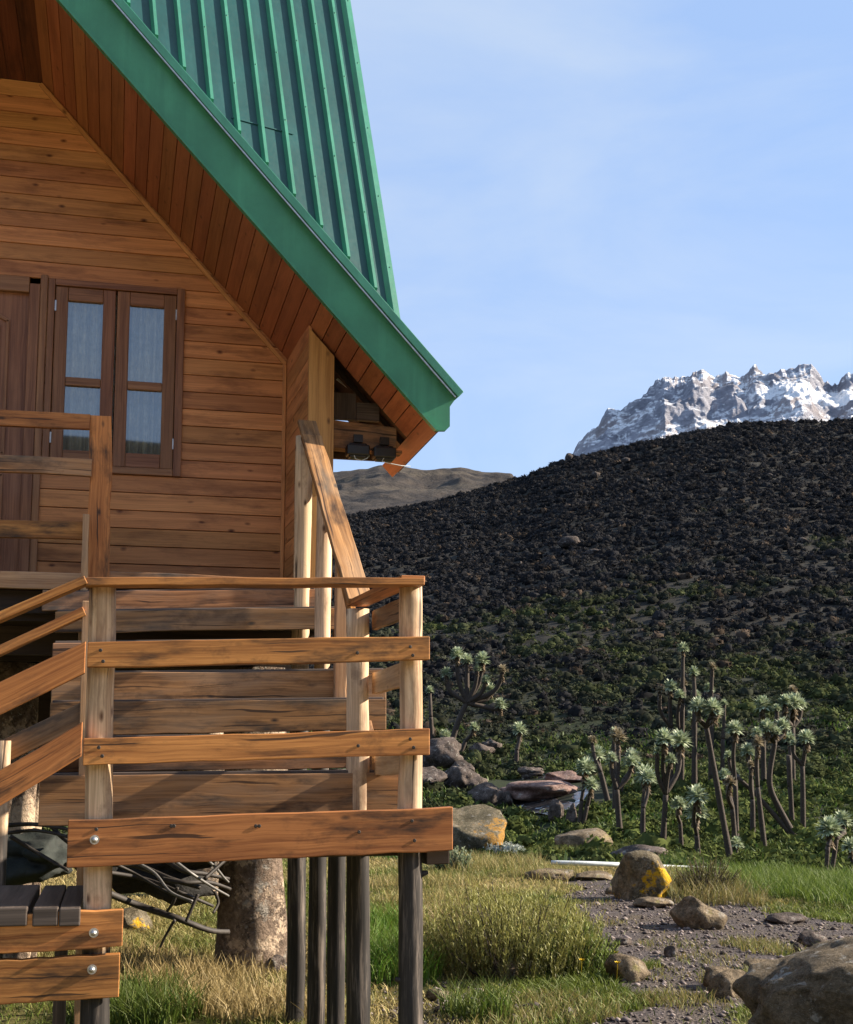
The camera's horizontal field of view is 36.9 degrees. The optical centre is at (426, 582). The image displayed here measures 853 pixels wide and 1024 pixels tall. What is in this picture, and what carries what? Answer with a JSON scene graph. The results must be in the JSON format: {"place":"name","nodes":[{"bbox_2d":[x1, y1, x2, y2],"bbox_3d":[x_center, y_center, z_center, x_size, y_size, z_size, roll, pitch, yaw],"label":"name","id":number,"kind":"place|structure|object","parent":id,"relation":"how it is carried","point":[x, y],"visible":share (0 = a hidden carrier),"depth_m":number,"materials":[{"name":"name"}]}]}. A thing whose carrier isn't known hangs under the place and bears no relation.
{"place":"outdoors","nodes":[
{"label":"outdoors","id":0,"kind":"place"},
{"bbox_2d":[161,876,230,890],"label":"bare branch","id":1,"kind":"object","parent":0,"point":[181,882],"visible":0.9,"depth_m":8.11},
{"bbox_2d":[333,465,513,514],"bbox_3d":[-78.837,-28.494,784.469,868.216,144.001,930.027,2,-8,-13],"label":"hill","id":2,"kind":"structure","parent":0,"point":[376,487],"depth_m":753.47,"materials":[{"name":"stone"}]},
{"bbox_2d":[0,422,852,1023],"bbox_3d":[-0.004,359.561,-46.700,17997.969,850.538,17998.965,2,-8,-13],"label":"ground","id":3,"kind":"structure","parent":0,"point":[646,620],"depth_m":86.47,"materials":[{"name":"soil"}]},
{"bbox_2d":[5,728,39,958],"bbox_3d":[-2.670,1.863,8.440,0.191,1.804,0.178,2,-8,-13],"label":"prop trunk","id":4,"kind":"object","parent":3,"relation":"on","point":[23,806],"visible":0.12,"depth_m":8.43,"materials":[{"name":"wood"}]},
{"bbox_2d":[30,746,41,957],"bbox_3d":[-2.666,1.898,8.697,0.117,1.802,0.106,2,-8,-13],"label":"prop trunk","id":5,"kind":"object","parent":3,"relation":"on","point":[33,954],"visible":0.08,"depth_m":8.70,"materials":[{"name":"wood"}]},
{"bbox_2d":[6,828,72,884],"bbox_3d":[-2.386,1.676,7.833,0.579,0.343,0.833,2,-8,-13],"label":"tarpaulin","id":6,"kind":"object","parent":3,"relation":"on","point":[24,865],"visible":0.73,"depth_m":7.59,"materials":[{"name":"fabric"}]},
{"bbox_2d":[8,829,67,838],"bbox_3d":[-2.138,1.419,7.198,0.427,0.063,0.122,-2,-8,12],"label":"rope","id":7,"kind":"object","parent":6,"relation":"on","point":[37,830],"visible":0.83,"depth_m":7.21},
{"bbox_2d":[8,822,67,830],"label":"bare branch","id":8,"kind":"object","parent":7,"relation":"on","point":[18,824],"visible":0.7,"depth_m":7.22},
{"bbox_2d":[9,834,68,871],"bbox_3d":[-2.216,1.554,7.382,0.385,0.206,0.109,-2,-8,12],"label":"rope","id":9,"kind":"object","parent":6,"relation":"on","point":[26,846],"visible":0.99,"depth_m":7.40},
{"bbox_2d":[0,410,266,640],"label":"porch deck","id":10,"kind":"structure","parent":3,"relation":"on","point":[91,530],"depth_m":7.70,"materials":[{"name":"wood"}]},
{"bbox_2d":[123,907,152,931],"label":"rock","id":11,"kind":"object","parent":3,"relation":"on","point":[134,918],"visible":0.53,"depth_m":11.47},
{"bbox_2d":[74,862,214,905],"bbox_3d":[-2.092,1.990,9.165,1.455,0.637,0.840,2,-8,-13],"label":"brush heap","id":12,"kind":"object","parent":3,"relation":"on","point":[123,885],"visible":0.2,"depth_m":9.04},
{"bbox_2d":[116,865,191,903],"bbox_3d":[-1.694,1.828,7.872,0.538,0.273,0.170,0,-7,-1],"label":"bare branch","id":13,"kind":"object","parent":3,"relation":"on","point":[143,878],"visible":0.59,"depth_m":7.89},
{"bbox_2d":[113,864,200,889],"bbox_3d":[-1.785,1.928,8.464,0.609,0.191,0.165,0,-7,1],"label":"bare branch","id":14,"kind":"object","parent":3,"relation":"on","point":[161,874],"visible":0.44,"depth_m":8.43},
{"bbox_2d":[112,871,213,907],"bbox_3d":[-1.715,1.971,8.245,0.678,0.254,0.174,0,-7,-1],"label":"bare branch","id":15,"kind":"object","parent":3,"relation":"on","point":[127,875],"visible":0.72,"depth_m":8.24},
{"bbox_2d":[137,864,192,901],"bbox_3d":[-1.599,1.779,7.679,0.449,0.254,0.054,-3,-8,21],"label":"bare branch","id":16,"kind":"object","parent":3,"relation":"on","point":[162,882],"visible":0.82,"depth_m":7.65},
{"bbox_2d":[112,891,229,933],"bbox_3d":[-1.624,2.075,8.055,0.791,0.310,0.245,2,-8,-13],"label":"bare branch","id":17,"kind":"object","parent":3,"relation":"on","point":[146,907],"visible":0.91,"depth_m":8.03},
{"bbox_2d":[166,863,229,880],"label":"bare branch","id":18,"kind":"object","parent":3,"relation":"on","point":[181,870],"visible":0.55,"depth_m":8.31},
{"bbox_2d":[175,862,228,896],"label":"bare branch","id":19,"kind":"object","parent":3,"relation":"on","point":[180,865],"visible":0.93,"depth_m":7.93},
{"bbox_2d":[0,420,452,1023],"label":"staircase","id":20,"kind":"structure","parent":3,"relation":"on","point":[110,798],"depth_m":5.85,"materials":[{"name":"wood"}]},
{"bbox_2d":[0,0,462,974],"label":"wooden cabin","id":21,"kind":"object","parent":3,"relation":"on","point":[198,300],"visible":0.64,"depth_m":8.74,"materials":[{"name":"brown wood"}]},
{"bbox_2d":[0,292,28,570],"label":"door","id":22,"kind":"structure","parent":21,"relation":"in","point":[14,307],"depth_m":8.75,"materials":[{"name":"brown wood"}]},
{"bbox_2d":[42,278,184,477],"bbox_3d":[-2.186,-1.410,8.981,0.930,1.355,0.221,2,-8,-13],"label":"window","id":23,"kind":"structure","parent":21,"relation":"in","point":[116,351],"depth_m":8.96,"materials":[{"name":"brown wood"}]},
{"bbox_2d":[345,434,369,460],"bbox_3d":[-0.450,-0.880,8.410,0.157,0.178,0.100,2,-8,-13],"label":"floodlight","id":24,"kind":"object","parent":21,"relation":"attached to","point":[357,449],"visible":1,"depth_m":8.37,"materials":[{"name":"black plastic"}]},
{"bbox_2d":[371,437,410,466],"bbox_3d":[-0.230,-0.861,8.461,0.256,0.188,0.100,2,-8,-13],"label":"floodlight","id":25,"kind":"object","parent":21,"relation":"attached to","point":[384,451],"visible":1,"depth_m":8.41,"materials":[{"name":"black plastic"}]},
{"bbox_2d":[269,954,284,972],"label":"rock","id":26,"kind":"object","parent":3,"relation":"on","point":[278,962],"visible":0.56,"depth_m":9.23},
{"bbox_2d":[425,685,433,738],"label":"giant groundsel","id":27,"kind":"object","parent":3,"relation":"on","point":[431,728],"visible":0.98,"depth_m":59.26,"materials":[{"name":"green plant"}]},
{"bbox_2d":[422,766,448,785],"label":"rock","id":28,"kind":"object","parent":3,"relation":"on","point":[431,773],"visible":0.43,"depth_m":43.79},
{"bbox_2d":[425,988,450,1001],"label":"rock","id":29,"kind":"object","parent":3,"relation":"on","point":[429,995],"visible":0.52,"depth_m":8.19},
{"bbox_2d":[422,737,463,768],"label":"rock","id":30,"kind":"object","parent":3,"relation":"on","point":[444,752],"visible":0.6,"depth_m":49.04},
{"bbox_2d":[42,725,852,857],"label":"plants","id":31,"kind":"object","parent":3,"relation":"on","point":[515,831],"visible":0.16,"depth_m":40.51,"materials":[{"name":"plant"}]},
{"bbox_2d":[48,632,852,872],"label":"valley scrub","id":32,"kind":"object","parent":3,"relation":"on","point":[587,854],"visible":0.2,"depth_m":49.56,"materials":[{"name":"plant"}]},
{"bbox_2d":[435,846,473,870],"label":"silver bush","id":33,"kind":"object","parent":3,"relation":"on","point":[455,855],"visible":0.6,"depth_m":17.21,"materials":[{"name":"green plant"}]},
{"bbox_2d":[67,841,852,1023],"bbox_3d":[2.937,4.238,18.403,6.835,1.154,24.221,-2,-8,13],"label":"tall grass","id":34,"kind":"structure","parent":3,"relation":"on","point":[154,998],"depth_m":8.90,"materials":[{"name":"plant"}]},
{"bbox_2d":[452,759,474,771],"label":"rock","id":35,"kind":"object","parent":3,"relation":"on","point":[463,763],"visible":0.32,"depth_m":48.22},
{"bbox_2d":[442,766,487,789],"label":"rock","id":36,"kind":"object","parent":3,"relation":"on","point":[460,777],"visible":0.52,"depth_m":44.03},
{"bbox_2d":[459,721,479,752],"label":"giant groundsel","id":37,"kind":"object","parent":3,"relation":"on","point":[468,737],"visible":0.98,"depth_m":55.63,"materials":[{"name":"green plant"}]},
{"bbox_2d":[440,646,508,738],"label":"giant groundsel","id":38,"kind":"object","parent":3,"relation":"on","point":[468,698],"visible":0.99,"depth_m":56.85,"materials":[{"name":"green plant"}]},
{"bbox_2d":[453,804,506,852],"bbox_3d":[0.990,5.966,30.109,1.814,1.474,1.697,0,-7,0],"label":"boulder","id":39,"kind":"object","parent":3,"relation":"on","point":[478,826],"visible":0.5,"depth_m":29.63,"materials":[{"name":"stone"}]},
{"bbox_2d":[468,743,494,753],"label":"rock","id":40,"kind":"object","parent":3,"relation":"on","point":[480,747],"visible":0.43,"depth_m":55.35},
{"bbox_2d":[467,782,505,805],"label":"rock","id":41,"kind":"object","parent":3,"relation":"on","point":[486,792],"visible":0.66,"depth_m":42.80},
{"bbox_2d":[482,738,501,748],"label":"rock","id":42,"kind":"object","parent":3,"relation":"on","point":[489,742],"visible":0.44,"depth_m":56.44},
{"bbox_2d":[483,841,524,853],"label":"silver bush","id":43,"kind":"object","parent":3,"relation":"on","point":[509,847],"visible":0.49,"depth_m":29.20,"materials":[{"name":"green plant"}]},
{"bbox_2d":[423,874,605,982],"bbox_3d":[0.604,2.479,9.264,1.269,0.730,1.376,-7,-10,42],"label":"heath bush","id":44,"kind":"object","parent":3,"relation":"on","point":[509,931],"visible":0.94,"depth_m":9.01,"materials":[{"name":"green plant"}]},
{"bbox_2d":[491,958,544,981],"bbox_3d":[0.628,2.750,9.081,0.401,0.154,0.279,5,-9,-34],"label":"rock","id":45,"kind":"object","parent":3,"relation":"on","point":[512,971],"visible":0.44,"depth_m":8.95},
{"bbox_2d":[511,721,527,765],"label":"giant groundsel","id":46,"kind":"object","parent":3,"relation":"on","point":[520,730],"visible":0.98,"depth_m":53.19,"materials":[{"name":"green plant"}]},
{"bbox_2d":[517,766,543,778],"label":"rock","id":47,"kind":"object","parent":3,"relation":"on","point":[525,772],"visible":0.95,"depth_m":49.02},
{"bbox_2d":[500,780,579,801],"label":"rock","id":48,"kind":"object","parent":3,"relation":"on","point":[537,790],"visible":0.83,"depth_m":43.27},
{"bbox_2d":[524,868,575,881],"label":"rock","id":49,"kind":"object","parent":3,"relation":"on","point":[556,873],"visible":0.77,"depth_m":15.91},
{"bbox_2d":[548,799,563,821],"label":"rock","id":50,"kind":"object","parent":3,"relation":"on","point":[556,808],"visible":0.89,"depth_m":39.49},
{"bbox_2d":[544,770,581,782],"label":"rock","id":51,"kind":"object","parent":3,"relation":"on","point":[569,776],"visible":0.59,"depth_m":45.52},
{"bbox_2d":[286,417,852,751],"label":"hillside twig","id":52,"kind":"object","parent":3,"relation":"on","point":[736,713],"visible":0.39,"depth_m":118.92,"materials":[{"name":"plant"}]},
{"bbox_2d":[558,536,580,548],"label":"rock","id":53,"kind":"object","parent":3,"relation":"on","point":[566,542],"visible":0.73,"depth_m":138.15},
{"bbox_2d":[287,417,852,753],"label":"hillside tussock","id":54,"kind":"object","parent":3,"relation":"on","point":[590,689],"visible":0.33,"depth_m":114.99,"materials":[{"name":"plant"}]},
{"bbox_2d":[566,803,577,822],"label":"rock","id":55,"kind":"object","parent":3,"relation":"on","point":[571,815],"visible":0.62,"depth_m":38.69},
{"bbox_2d":[529,913,620,975],"bbox_3d":[1.058,2.607,9.250,0.723,0.474,0.606,2,-8,-13],"label":"heath bush","id":56,"kind":"object","parent":3,"relation":"on","point":[601,959],"visible":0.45,"depth_m":9.13,"materials":[{"name":"green plant"}]},
{"bbox_2d":[307,715,852,872],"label":"valley grass","id":57,"kind":"structure","parent":3,"relation":"on","point":[634,817],"depth_m":41.98,"materials":[{"name":"plant"}]},
{"bbox_2d":[309,419,852,744],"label":"hillside heath","id":58,"kind":"object","parent":3,"relation":"on","point":[698,613],"visible":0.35,"depth_m":129.35,"materials":[{"name":"plant"}]},
{"bbox_2d":[554,828,612,848],"bbox_3d":[3.708,6.138,30.227,1.400,0.693,1.242,0,-7,0],"label":"boulder","id":59,"kind":"object","parent":3,"relation":"on","point":[576,838],"visible":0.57,"depth_m":29.84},
{"bbox_2d":[575,756,596,823],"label":"giant groundsel","id":60,"kind":"object","parent":3,"relation":"on","point":[583,763],"visible":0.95,"depth_m":37.44,"materials":[{"name":"green plant"}]},
{"bbox_2d":[582,775,600,823],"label":"giant groundsel","id":61,"kind":"object","parent":3,"relation":"on","point":[591,781],"visible":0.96,"depth_m":37.39,"materials":[{"name":"green plant"}]},
{"bbox_2d":[574,871,612,880],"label":"rock","id":62,"kind":"object","parent":3,"relation":"on","point":[595,875],"visible":0.92,"depth_m":15.84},
{"bbox_2d":[588,735,609,800],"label":"giant groundsel","id":63,"kind":"object","parent":3,"relation":"on","point":[595,752],"visible":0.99,"depth_m":41.49,"materials":[{"name":"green plant"}]},
{"bbox_2d":[604,726,625,808],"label":"giant groundsel","id":64,"kind":"object","parent":3,"relation":"on","point":[608,761],"visible":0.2,"depth_m":39.78,"materials":[{"name":"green plant"}]},
{"bbox_2d":[606,727,637,832],"bbox_3d":[5.361,5.511,35.424,1.042,3.079,0.807,2,-8,-13],"label":"giant groundsel","id":65,"kind":"object","parent":3,"relation":"on","point":[617,733],"visible":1,"depth_m":35.33,"materials":[{"name":"grey plant"}]},
{"bbox_2d":[604,953,650,982],"bbox_3d":[1.419,2.712,8.954,0.288,0.244,0.274,7,-10,-43],"label":"rock","id":66,"kind":"object","parent":3,"relation":"on","point":[631,968],"visible":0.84,"depth_m":8.87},
{"bbox_2d":[551,860,704,867],"bbox_3d":[3.331,3.986,17.790,3.862,0.407,0.437,5,-9,-34],"label":"water pipe","id":67,"kind":"object","parent":3,"relation":"on","point":[603,864],"visible":0.34,"depth_m":16.89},
{"bbox_2d":[620,747,642,791],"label":"giant groundsel","id":68,"kind":"object","parent":3,"relation":"on","point":[632,752],"visible":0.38,"depth_m":42.70,"materials":[{"name":"green plant"}]},
{"bbox_2d":[610,844,667,857],"bbox_3d":[4.700,5.871,27.682,1.066,0.428,1.170,5,-9,-34],"label":"rock","id":69,"kind":"object","parent":3,"relation":"on","point":[634,847],"visible":0.38,"depth_m":27.60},
{"bbox_2d":[611,850,671,899],"bbox_3d":[2.341,3.235,13.979,0.627,0.639,0.558,0,-7,0],"label":"boulder","id":70,"kind":"object","parent":3,"relation":"on","point":[640,873],"visible":0.81,"depth_m":13.75,"materials":[{"name":"stone"}]},
{"bbox_2d":[632,762,655,828],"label":"giant groundsel","id":71,"kind":"object","parent":3,"relation":"on","point":[642,767],"visible":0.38,"depth_m":34.97,"materials":[{"name":"green plant"}]},
{"bbox_2d":[637,767,657,833],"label":"giant groundsel","id":72,"kind":"object","parent":3,"relation":"on","point":[646,773],"visible":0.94,"depth_m":32.16,"materials":[{"name":"green plant"}]},
{"bbox_2d":[655,678,678,781],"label":"giant groundsel","id":73,"kind":"object","parent":3,"relation":"on","point":[669,686],"visible":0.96,"depth_m":44.29,"materials":[{"name":"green plant"}]},
{"bbox_2d":[652,727,691,839],"bbox_3d":[5.650,4.822,29.512,0.749,2.990,1.454,-6,-10,39],"label":"giant groundsel","id":74,"kind":"object","parent":3,"relation":"on","point":[664,783],"visible":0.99,"depth_m":29.43,"materials":[{"name":"green plant"}]},
{"bbox_2d":[671,795,686,844],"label":"giant groundsel","id":75,"kind":"object","parent":3,"relation":"on","point":[678,802],"visible":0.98,"depth_m":29.59,"materials":[{"name":"green plant"}]},
{"bbox_2d":[674,688,685,780],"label":"giant groundsel","id":76,"kind":"object","parent":3,"relation":"on","point":[680,692],"visible":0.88,"depth_m":44.04,"materials":[{"name":"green plant"}]},
{"bbox_2d":[678,641,689,779],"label":"giant groundsel","id":77,"kind":"object","parent":3,"relation":"on","point":[682,648],"visible":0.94,"depth_m":44.35,"materials":[{"name":"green plant"}]},
{"bbox_2d":[687,665,701,783],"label":"giant groundsel","id":78,"kind":"object","parent":3,"relation":"on","point":[693,673],"visible":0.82,"depth_m":43.91,"materials":[{"name":"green plant"}]},
{"bbox_2d":[683,782,709,855],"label":"giant groundsel","id":79,"kind":"object","parent":3,"relation":"on","point":[695,809],"visible":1,"depth_m":28.35,"materials":[{"name":"green plant"}]},
{"bbox_2d":[673,854,741,896],"bbox_3d":[3.071,3.222,14.042,0.808,0.492,0.634,2,-8,-13],"label":"heath bush","id":80,"kind":"object","parent":3,"relation":"on","point":[710,875],"visible":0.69,"depth_m":13.96,"materials":[{"name":"green plant"}]},
{"bbox_2d":[687,696,732,856],"bbox_3d":[6.004,4.213,27.127,0.847,3.631,1.148,-2,-8,18],"label":"giant groundsel","id":81,"kind":"object","parent":3,"relation":"on","point":[713,711],"visible":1,"depth_m":27.21,"materials":[{"name":"green plant"}]},
{"bbox_2d":[704,662,716,779],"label":"giant groundsel","id":82,"kind":"object","parent":3,"relation":"on","point":[709,687],"visible":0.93,"depth_m":43.46,"materials":[{"name":"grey plant"}]},
{"bbox_2d":[703,966,728,987],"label":"rock","id":83,"kind":"object","parent":3,"relation":"on","point":[710,971],"visible":0.37,"depth_m":8.64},
{"bbox_2d":[719,699,727,780],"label":"giant groundsel","id":84,"kind":"object","parent":3,"relation":"on","point":[722,761],"visible":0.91,"depth_m":43.51,"materials":[{"name":"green plant"}]},
{"bbox_2d":[708,969,745,998],"bbox_3d":[1.994,2.647,8.376,0.312,0.226,0.250,4,-9,-28],"label":"rock","id":85,"kind":"object","parent":3,"relation":"on","point":[722,982],"visible":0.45,"depth_m":8.30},
{"bbox_2d":[719,768,736,850],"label":"giant groundsel","id":86,"kind":"object","parent":3,"relation":"on","point":[727,779],"visible":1,"depth_m":28.61,"materials":[{"name":"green plant"}]},
{"bbox_2d":[723,719,744,836],"bbox_3d":[7.540,4.963,31.417,0.594,3.218,0.953,2,-8,-13],"label":"giant groundsel","id":87,"kind":"object","parent":3,"relation":"on","point":[733,725],"visible":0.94,"depth_m":31.54,"materials":[{"name":"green plant"}]},
{"bbox_2d":[731,836,744,852],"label":"giant groundsel","id":88,"kind":"object","parent":3,"relation":"on","point":[735,840],"visible":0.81,"depth_m":28.41,"materials":[{"name":"green plant"}]},
{"bbox_2d":[740,742,755,831],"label":"giant groundsel","id":89,"kind":"object","parent":3,"relation":"on","point":[745,750],"visible":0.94,"depth_m":33.22,"materials":[{"name":"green plant"}]},
{"bbox_2d":[750,726,766,845],"bbox_3d":[7.625,4.807,29.420,0.405,3.020,0.781,-1,-8,9],"label":"giant groundsel","id":90,"kind":"object","parent":3,"relation":"on","point":[757,741],"visible":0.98,"depth_m":29.47,"materials":[{"name":"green plant"}]},
{"bbox_2d":[736,768,789,834],"bbox_3d":[8.916,5.879,33.860,1.699,2.009,0.660,1,-8,-5],"label":"giant groundsel","id":91,"kind":"object","parent":3,"relation":"on","point":[773,814],"visible":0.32,"depth_m":33.56,"materials":[{"name":"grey plant"}]},
{"bbox_2d":[752,695,780,779],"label":"giant groundsel","id":92,"kind":"object","parent":3,"relation":"on","point":[761,700],"visible":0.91,"depth_m":43.87,"materials":[{"name":"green plant"}]},
{"bbox_2d":[759,716,796,834],"bbox_3d":[9.152,5.137,33.383,0.671,3.351,1.591,-6,-9,37],"label":"giant groundsel","id":93,"kind":"object","parent":3,"relation":"on","point":[779,728],"visible":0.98,"depth_m":33.54,"materials":[{"name":"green plant"}]},
{"bbox_2d":[783,731,795,820],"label":"giant groundsel","id":94,"kind":"object","parent":3,"relation":"on","point":[789,736],"visible":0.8,"depth_m":35.63,"materials":[{"name":"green plant"}]},
{"bbox_2d":[732,936,852,1023],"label":"boulder","id":95,"kind":"object","parent":3,"relation":"on","point":[812,984],"visible":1,"depth_m":5.69,"materials":[{"name":"stone"}]},
{"bbox_2d":[778,685,806,779],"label":"giant groundsel","id":96,"kind":"object","parent":3,"relation":"on","point":[794,703],"visible":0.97,"depth_m":43.80,"materials":[{"name":"green plant"}]},
{"bbox_2d":[788,729,815,827],"bbox_3d":[10.102,5.351,34.097,0.642,2.934,0.726,7,-10,-42],"label":"giant groundsel","id":97,"kind":"object","parent":3,"relation":"on","point":[805,733],"visible":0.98,"depth_m":34.22,"materials":[{"name":"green plant"}]},
{"bbox_2d":[814,814,843,872],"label":"giant groundsel","id":98,"kind":"object","parent":3,"relation":"on","point":[831,823],"visible":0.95,"depth_m":23.34,"materials":[{"name":"green plant"}]},
{"bbox_2d":[829,810,852,869],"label":"giant groundsel","id":99,"kind":"object","parent":3,"relation":"on","point":[842,814],"visible":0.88,"depth_m":23.70,"materials":[{"name":"green plant"}]},
{"bbox_2d":[841,837,852,863],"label":"giant groundsel","id":100,"kind":"object","parent":3,"relation":"on","point":[848,841],"visible":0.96,"depth_m":25.38,"materials":[{"name":"green plant"}]},
{"bbox_2d":[0,856,852,1023],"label":"grass","id":101,"kind":"structure","parent":0,"point":[178,931],"depth_m":10.61,"materials":[{"name":"plant"}]},
{"bbox_2d":[513,774,587,814],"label":"stream","id":102,"kind":"structure","parent":0,"point":[537,806],"depth_m":42.76,"materials":[{"name":"liquid"}]},
{"bbox_2d":[333,0,852,476],"label":"sky","id":103,"kind":"structure","parent":0,"point":[587,204],"materials":[{"name":"blue"}]},
{"bbox_2d":[369,865,852,1023],"bbox_3d":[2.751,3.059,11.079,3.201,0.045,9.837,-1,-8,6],"label":"gravel path","id":104,"kind":"structure","parent":0,"point":[665,1015],"depth_m":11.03,"materials":[{"name":"gravel"}]},
{"bbox_2d":[632,897,673,907],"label":"rock","id":105,"kind":"object","parent":104,"relation":"on","point":[651,902],"visible":0.81,"depth_m":12.95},
{"bbox_2d":[664,945,678,956],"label":"rock","id":106,"kind":"object","parent":104,"relation":"on","point":[670,950],"visible":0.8,"depth_m":9.89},
{"bbox_2d":[669,895,727,929],"bbox_3d":[2.472,3.032,11.624,0.452,0.375,0.446,3,-8,-22],"label":"boulder","id":107,"kind":"object","parent":104,"relation":"on","point":[691,912],"visible":0.88,"depth_m":11.48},
{"bbox_2d":[766,912,805,924],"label":"rock","id":108,"kind":"object","parent":104,"relation":"on","point":[787,918],"visible":0.91,"depth_m":11.86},
{"bbox_2d":[796,930,826,946],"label":"rock","id":109,"kind":"object","parent":104,"relation":"on","point":[806,937],"visible":0.66,"depth_m":10.49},
{"bbox_2d":[573,364,852,456],"bbox_3d":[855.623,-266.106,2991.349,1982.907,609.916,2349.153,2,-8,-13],"label":"snowy mountain","id":110,"kind":"structure","parent":0,"point":[664,407],"depth_m":2899.62,"materials":[{"name":"snow"}]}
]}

